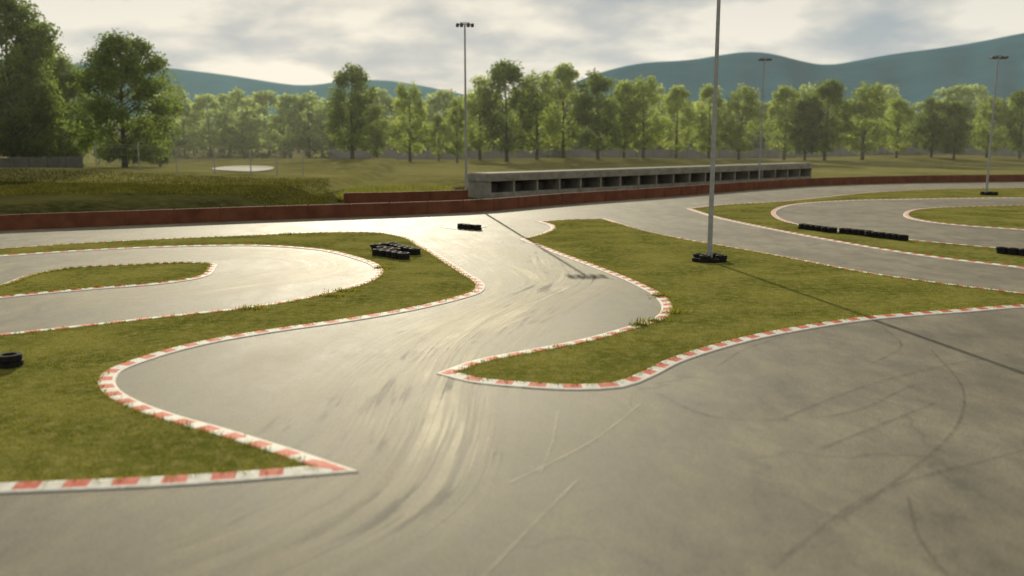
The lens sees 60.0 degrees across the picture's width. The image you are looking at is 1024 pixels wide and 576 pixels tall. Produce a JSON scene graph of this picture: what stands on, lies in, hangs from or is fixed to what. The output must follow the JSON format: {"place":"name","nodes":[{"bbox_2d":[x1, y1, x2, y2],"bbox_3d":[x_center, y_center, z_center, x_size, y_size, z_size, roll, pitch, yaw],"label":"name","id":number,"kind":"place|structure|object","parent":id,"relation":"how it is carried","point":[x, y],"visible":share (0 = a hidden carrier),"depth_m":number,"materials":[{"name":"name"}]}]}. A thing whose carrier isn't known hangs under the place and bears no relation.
{"place":"outdoors","nodes":[
{"label":"outdoors","id":0,"kind":"place"},
{"bbox_2d":[0,63,463,142],"bbox_3d":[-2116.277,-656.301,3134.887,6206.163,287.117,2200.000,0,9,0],"label":"hills","id":1,"kind":"structure","parent":0,"point":[198,83],"depth_m":2888.68,"materials":[{"name":"green plant"}]},
{"bbox_2d":[0,182,1023,575],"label":"asphalt track","id":2,"kind":"structure","parent":0,"point":[890,446],"depth_m":17.38,"materials":[{"name":"grey asphalt"}]},
{"bbox_2d":[0,261,211,295],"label":"grass island","id":3,"kind":"structure","parent":2,"relation":"on","point":[75,278],"depth_m":36.27,"materials":[{"name":"green plant"}]},
{"bbox_2d":[0,262,216,298],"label":"kerb","id":4,"kind":"structure","parent":2,"relation":"on","point":[213,266],"depth_m":34.02,"materials":[{"name":"paint"}]},
{"bbox_2d":[0,231,478,485],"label":"grass island","id":5,"kind":"structure","parent":2,"relation":"on","point":[63,416],"depth_m":21.41,"materials":[{"name":"green plant"}]},
{"bbox_2d":[0,352,23,368],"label":"tyre barrier","id":6,"kind":"object","parent":5,"relation":"on","point":[11,360],"visible":1,"depth_m":21.61,"materials":[{"name":"rubber"}]},
{"bbox_2d":[235,302,274,309],"bbox_3d":[-8.501,0.596,29.319,1.320,0.160,0.734,-1,10,-9],"label":"weed clump","id":7,"kind":"object","parent":5,"relation":"on","point":[255,307],"visible":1,"depth_m":29.29,"materials":[{"name":"green plant"}]},
{"bbox_2d":[314,292,350,296],"bbox_3d":[-6.399,0.209,31.655,1.295,0.159,0.580,0,9,0],"label":"weed clump","id":8,"kind":"object","parent":5,"relation":"on","point":[331,294],"visible":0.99,"depth_m":31.63,"materials":[{"name":"green plant"}]},
{"bbox_2d":[324,286,361,291],"bbox_3d":[-6.146,0.036,32.704,1.730,0.158,0.734,0,9,0],"label":"weed clump","id":9,"kind":"object","parent":5,"relation":"on","point":[351,290],"visible":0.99,"depth_m":32.73,"materials":[{"name":"green plant"}]},
{"bbox_2d":[372,265,390,268],"bbox_3d":[-5.576,-0.942,38.603,1.007,0.159,0.600,5,10,26],"label":"weed clump","id":10,"kind":"object","parent":5,"relation":"on","point":[383,266],"visible":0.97,"depth_m":38.60,"materials":[{"name":"green plant"}]},
{"bbox_2d":[370,242,420,259],"bbox_3d":[-5.865,-1.838,43.576,2.246,0.316,4.932,-5,11,-28],"label":"tyre barrier","id":11,"kind":"object","parent":5,"relation":"on","point":[394,250],"visible":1,"depth_m":42.98,"materials":[{"name":"rubber"}]},
{"bbox_2d":[0,232,484,493],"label":"kerb","id":12,"kind":"structure","parent":2,"relation":"on","point":[325,467],"depth_m":17.19,"materials":[{"name":"paint"}]},
{"bbox_2d":[180,254,346,293],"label":"tyre streaks","id":13,"kind":"object","parent":2,"relation":"on","point":[252,286],"visible":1,"depth_m":36.48,"materials":[{"name":"beige"}]},
{"bbox_2d":[412,313,508,465],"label":"tyre streaks","id":14,"kind":"object","parent":2,"relation":"on","point":[435,427],"visible":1,"depth_m":18.31,"materials":[{"name":"rubber"}]},
{"bbox_2d":[457,223,481,229],"bbox_3d":[-2.717,-3.874,56.040,1.933,0.313,0.647,8,12,40],"label":"tyre barrier","id":15,"kind":"object","parent":2,"relation":"on","point":[468,226],"visible":1,"depth_m":55.72,"materials":[{"name":"rubber"}]},
{"bbox_2d":[393,257,576,369],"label":"tyre streaks","id":16,"kind":"object","parent":2,"relation":"on","point":[512,314],"visible":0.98,"depth_m":28.47,"materials":[{"name":"rubber"}]},
{"bbox_2d":[469,248,545,313],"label":"tyre streaks","id":17,"kind":"object","parent":2,"relation":"on","point":[527,272],"visible":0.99,"depth_m":36.48,"materials":[{"name":"beige"}]},
{"bbox_2d":[0,174,1023,230],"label":"red track barrier","id":18,"kind":"object","parent":2,"relation":"on","point":[93,219],"visible":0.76,"depth_m":66.90,"materials":[{"name":"paint"}]},
{"bbox_2d":[436,219,1023,389],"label":"kerb","id":19,"kind":"structure","parent":2,"relation":"on","point":[657,369],"depth_m":24.65,"materials":[{"name":"paint"}]},
{"bbox_2d":[453,219,1023,385],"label":"grass island","id":20,"kind":"structure","parent":2,"relation":"on","point":[740,292],"depth_m":31.40,"materials":[{"name":"green plant"}]},
{"bbox_2d":[629,320,651,325],"bbox_3d":[3.836,1.042,26.636,0.679,0.157,0.425,-1,9,-5],"label":"weed clump","id":21,"kind":"object","parent":20,"relation":"on","point":[635,323],"visible":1,"depth_m":26.60,"materials":[{"name":"green plant"}]},
{"bbox_2d":[636,316,678,322],"bbox_3d":[4.401,0.950,27.183,1.460,0.160,0.564,0,9,0],"label":"weed clump","id":22,"kind":"object","parent":20,"relation":"on","point":[654,320],"visible":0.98,"depth_m":27.26,"materials":[{"name":"green plant"}]},
{"bbox_2d":[647,291,669,296],"bbox_3d":[5.203,0.206,31.683,0.921,0.155,0.434,0,9,0],"label":"weed clump","id":23,"kind":"object","parent":20,"relation":"on","point":[657,295],"visible":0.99,"depth_m":31.63,"materials":[{"name":"green plant"}]},
{"bbox_2d":[658,307,691,313],"bbox_3d":[5.334,0.700,28.689,1.240,0.160,0.652,0,9,0],"label":"weed clump","id":24,"kind":"object","parent":20,"relation":"on","point":[676,311],"visible":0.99,"depth_m":28.65,"materials":[{"name":"green plant"}]},
{"bbox_2d":[692,253,726,262],"bbox_3d":[9.101,-1.398,40.892,1.638,0.310,1.410,0,9,0],"label":"tyre ring","id":25,"kind":"object","parent":20,"relation":"on","point":[704,258],"visible":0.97,"depth_m":40.43,"materials":[{"name":"rubber"}]},
{"bbox_2d":[706,0,720,257],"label":"floodlight mast","id":26,"kind":"object","parent":20,"relation":"on","point":[709,251],"visible":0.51,"depth_m":39.93,"materials":[{"name":"metal"}]},
{"bbox_2d":[686,188,1023,268],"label":"kerb","id":27,"kind":"structure","parent":2,"relation":"on","point":[773,212],"depth_m":54.83,"materials":[{"name":"paint"}]},
{"bbox_2d":[691,188,1023,266],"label":"grass island","id":28,"kind":"structure","parent":2,"relation":"on","point":[759,214],"depth_m":61.08,"materials":[{"name":"green plant"}]},
{"bbox_2d":[798,223,836,232],"bbox_3d":[18.871,-3.704,54.833,0.617,0.314,3.195,-4,10,-22],"label":"tyre barrier","id":29,"kind":"object","parent":28,"relation":"on","point":[805,226],"visible":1,"depth_m":54.49,"materials":[{"name":"rubber"}]},
{"bbox_2d":[839,228,908,240],"bbox_3d":[20.930,-3.131,51.380,0.769,0.317,4.902,-4,10,-24],"label":"tyre barrier","id":30,"kind":"object","parent":28,"relation":"on","point":[885,235],"visible":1,"depth_m":50.88,"materials":[{"name":"rubber"}]},
{"bbox_2d":[980,192,997,194],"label":"tyre ring","id":31,"kind":"object","parent":28,"relation":"on","point":[988,193],"visible":1,"depth_m":90.70,"materials":[{"name":"rubber"}]},
{"bbox_2d":[985,55,1008,191],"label":"floodlight mast","id":32,"kind":"object","parent":28,"relation":"on","point":[997,57],"visible":0.95,"depth_m":89.86,"materials":[{"name":"metal"}]},
{"bbox_2d":[996,247,1023,255],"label":"tyre barrier","id":33,"kind":"object","parent":28,"relation":"on","point":[1009,251],"visible":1,"depth_m":43.23,"materials":[{"name":"rubber"}]},
{"bbox_2d":[903,205,1023,229],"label":"kerb","id":34,"kind":"structure","parent":2,"relation":"on","point":[906,214],"depth_m":60.98,"materials":[{"name":"paint"}]},
{"bbox_2d":[909,205,1023,228],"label":"grass island","id":35,"kind":"structure","parent":2,"relation":"on","point":[1002,216],"depth_m":66.00,"materials":[{"name":"green plant"}]},
{"bbox_2d":[0,147,1023,229],"bbox_3d":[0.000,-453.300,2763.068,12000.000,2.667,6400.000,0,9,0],"label":"ground","id":36,"kind":"structure","parent":0,"point":[341,174],"depth_m":145.88,"materials":[{"name":"green plant"}]},
{"bbox_2d":[0,72,17,152],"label":"broadleaf tree","id":37,"kind":"object","parent":36,"relation":"on","point":[1,81],"visible":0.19,"depth_m":164.01,"materials":[{"name":"green plant"}]},
{"bbox_2d":[0,0,74,157],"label":"broadleaf tree","id":38,"kind":"object","parent":36,"relation":"on","point":[24,28],"visible":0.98,"depth_m":159.55,"materials":[{"name":"green plant"}]},
{"bbox_2d":[0,42,77,156],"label":"broadleaf tree","id":39,"kind":"object","parent":36,"relation":"on","point":[13,75],"visible":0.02,"depth_m":183.81,"materials":[{"name":"green plant"}]},
{"bbox_2d":[0,156,82,167],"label":"concrete wall","id":40,"kind":"structure","parent":36,"relation":"on","point":[50,162],"depth_m":128.40,"materials":[{"name":"grey concrete"}]},
{"bbox_2d":[14,52,102,165],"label":"broadleaf tree","id":41,"kind":"object","parent":36,"relation":"on","point":[67,149],"visible":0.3,"depth_m":176.87,"materials":[{"name":"green plant"}]},
{"bbox_2d":[66,27,187,166],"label":"broadleaf tree","id":42,"kind":"object","parent":36,"relation":"on","point":[104,69],"visible":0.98,"depth_m":146.79,"materials":[{"name":"green plant"}]},
{"bbox_2d":[138,114,172,166],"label":"broadleaf tree","id":43,"kind":"object","parent":36,"relation":"on","point":[157,162],"visible":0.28,"depth_m":178.59,"materials":[{"name":"green plant"}]},
{"bbox_2d":[0,168,329,205],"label":"rough grass tufts","id":44,"kind":"object","parent":36,"relation":"on","point":[44,190],"visible":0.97,"depth_m":87.38,"materials":[{"name":"green plant"}]},
{"bbox_2d":[94,143,303,174],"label":"wire fence","id":45,"kind":"object","parent":36,"relation":"on","point":[250,173],"visible":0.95,"depth_m":118.58,"materials":[{"name":"metal"}]},
{"bbox_2d":[212,166,273,170],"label":"sand patch","id":46,"kind":"object","parent":36,"relation":"on","point":[243,168],"visible":0.87,"depth_m":142.05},
{"bbox_2d":[323,61,387,158],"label":"deciduous tree","id":47,"kind":"object","parent":36,"relation":"on","point":[338,116],"visible":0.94,"depth_m":211.36,"materials":[{"name":"green plant"}]},
{"bbox_2d":[359,104,393,157],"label":"deciduous tree","id":48,"kind":"object","parent":36,"relation":"on","point":[379,134],"visible":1,"depth_m":202.41,"materials":[{"name":"green plant"}]},
{"bbox_2d":[334,183,455,201],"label":"rough grass","id":49,"kind":"object","parent":36,"relation":"on","point":[368,188],"visible":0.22,"depth_m":89.91,"materials":[{"name":"green plant"}]},
{"bbox_2d":[343,190,467,203],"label":"red track barrier","id":50,"kind":"object","parent":36,"relation":"on","point":[389,197],"visible":0.72,"depth_m":77.12,"materials":[{"name":"paint"}]},
{"bbox_2d":[385,81,430,160],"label":"deciduous tree","id":51,"kind":"object","parent":36,"relation":"on","point":[410,100],"visible":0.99,"depth_m":207.63,"materials":[{"name":"green plant"}]},
{"bbox_2d":[425,113,447,160],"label":"deciduous tree","id":52,"kind":"object","parent":36,"relation":"on","point":[436,119],"visible":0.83,"depth_m":208.47,"materials":[{"name":"green plant"}]},
{"bbox_2d":[439,97,474,162],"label":"deciduous tree","id":53,"kind":"object","parent":36,"relation":"on","point":[455,147],"visible":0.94,"depth_m":202.38,"materials":[{"name":"green plant"}]},
{"bbox_2d":[456,22,473,189],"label":"floodlight mast","id":54,"kind":"object","parent":36,"relation":"on","point":[461,24],"visible":0.81,"depth_m":79.77,"materials":[{"name":"metal"}]},
{"bbox_2d":[460,74,501,159],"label":"deciduous tree","id":55,"kind":"object","parent":36,"relation":"on","point":[478,143],"visible":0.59,"depth_m":212.68,"materials":[{"name":"green plant"}]},
{"bbox_2d":[476,58,546,161],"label":"deciduous tree","id":56,"kind":"object","parent":36,"relation":"on","point":[503,74],"visible":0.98,"depth_m":206.27,"materials":[{"name":"green plant"}]},
{"bbox_2d":[36,82,1023,157],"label":"distant tree row","id":57,"kind":"object","parent":36,"relation":"on","point":[247,126],"visible":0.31,"depth_m":300.64,"materials":[{"name":"green plant"}]},
{"bbox_2d":[514,69,562,159],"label":"deciduous tree","id":58,"kind":"object","parent":36,"relation":"on","point":[550,129],"visible":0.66,"depth_m":212.53,"materials":[{"name":"green plant"}]},
{"bbox_2d":[148,146,935,158],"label":"undergrowth","id":59,"kind":"object","parent":36,"relation":"on","point":[239,153],"visible":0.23,"depth_m":288.22,"materials":[{"name":"green plant"}]},
{"bbox_2d":[543,61,592,157],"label":"deciduous tree","id":60,"kind":"object","parent":36,"relation":"on","point":[565,75],"visible":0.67,"depth_m":218.07,"materials":[{"name":"green plant"}]},
{"bbox_2d":[563,68,635,158],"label":"deciduous tree","id":61,"kind":"object","parent":36,"relation":"on","point":[596,82],"visible":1,"depth_m":212.56,"materials":[{"name":"green plant"}]},
{"bbox_2d":[603,79,645,157],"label":"deciduous tree","id":62,"kind":"object","parent":36,"relation":"on","point":[625,89],"visible":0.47,"depth_m":219.23,"materials":[{"name":"green plant"}]},
{"bbox_2d":[467,163,812,198],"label":"pit garage block","id":63,"kind":"structure","parent":36,"relation":"on","point":[486,185],"depth_m":98.06,"materials":[{"name":"concrete"}]},
{"bbox_2d":[621,75,669,157],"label":"deciduous tree","id":64,"kind":"object","parent":36,"relation":"on","point":[653,98],"visible":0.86,"depth_m":218.76,"materials":[{"name":"green plant"}]},
{"bbox_2d":[328,148,1023,159],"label":"perimeter wall","id":65,"kind":"structure","parent":36,"relation":"on","point":[658,153],"depth_m":277.07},
{"bbox_2d":[660,85,699,158],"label":"deciduous tree","id":66,"kind":"object","parent":36,"relation":"on","point":[679,94],"visible":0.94,"depth_m":226.08,"materials":[{"name":"green plant"}]},
{"bbox_2d":[692,82,729,158],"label":"deciduous tree","id":67,"kind":"object","parent":36,"relation":"on","point":[706,91],"visible":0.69,"depth_m":233.40,"materials":[{"name":"green plant"}]},
{"bbox_2d":[717,83,769,159],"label":"deciduous tree","id":68,"kind":"object","parent":36,"relation":"on","point":[738,144],"visible":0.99,"depth_m":225.56,"materials":[{"name":"green plant"}]},
{"bbox_2d":[757,58,771,180],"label":"floodlight mast","id":69,"kind":"object","parent":36,"relation":"on","point":[764,59],"visible":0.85,"depth_m":113.22,"materials":[{"name":"metal"}]},
{"bbox_2d":[758,85,806,159],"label":"deciduous tree","id":70,"kind":"object","parent":36,"relation":"on","point":[782,95],"visible":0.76,"depth_m":233.15,"materials":[{"name":"green plant"}]},
{"bbox_2d":[787,94,829,159],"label":"deciduous tree","id":71,"kind":"object","parent":36,"relation":"on","point":[804,143],"visible":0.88,"depth_m":226.15,"materials":[{"name":"green plant"}]},
{"bbox_2d":[796,77,852,159],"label":"deciduous tree","id":72,"kind":"object","parent":36,"relation":"on","point":[832,89],"visible":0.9,"depth_m":224.99,"materials":[{"name":"green plant"}]},
{"bbox_2d":[841,80,895,159],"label":"deciduous tree","id":73,"kind":"object","parent":36,"relation":"on","point":[862,106],"visible":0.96,"depth_m":225.52,"materials":[{"name":"green plant"}]},
{"bbox_2d":[880,96,918,157],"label":"deciduous tree","id":74,"kind":"object","parent":36,"relation":"on","point":[907,114],"visible":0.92,"depth_m":233.57,"materials":[{"name":"green plant"}]},
{"bbox_2d":[909,95,958,157],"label":"deciduous tree","id":75,"kind":"object","parent":36,"relation":"on","point":[934,122],"visible":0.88,"depth_m":233.67,"materials":[{"name":"green plant"}]},
{"bbox_2d":[937,100,977,159],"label":"deciduous tree","id":76,"kind":"object","parent":36,"relation":"on","point":[959,112],"visible":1,"depth_m":226.46,"materials":[{"name":"green plant"}]},
{"bbox_2d":[969,95,1014,157],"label":"deciduous tree","id":77,"kind":"object","parent":36,"relation":"on","point":[985,115],"visible":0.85,"depth_m":233.46,"materials":[{"name":"green plant"}]},
{"bbox_2d":[998,88,1023,158],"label":"deciduous tree","id":78,"kind":"object","parent":36,"relation":"on","point":[1017,100],"visible":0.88,"depth_m":234.02,"materials":[{"name":"green plant"}]},
{"bbox_2d":[0,0,1023,100],"label":"sky","id":79,"kind":"structure","parent":0,"point":[293,42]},
{"bbox_2d":[511,33,1023,123],"bbox_3d":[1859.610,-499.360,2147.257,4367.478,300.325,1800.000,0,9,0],"label":"hills","id":80,"kind":"structure","parent":0,"point":[914,77],"depth_m":1864.20,"materials":[{"name":"green plant"}]}
]}

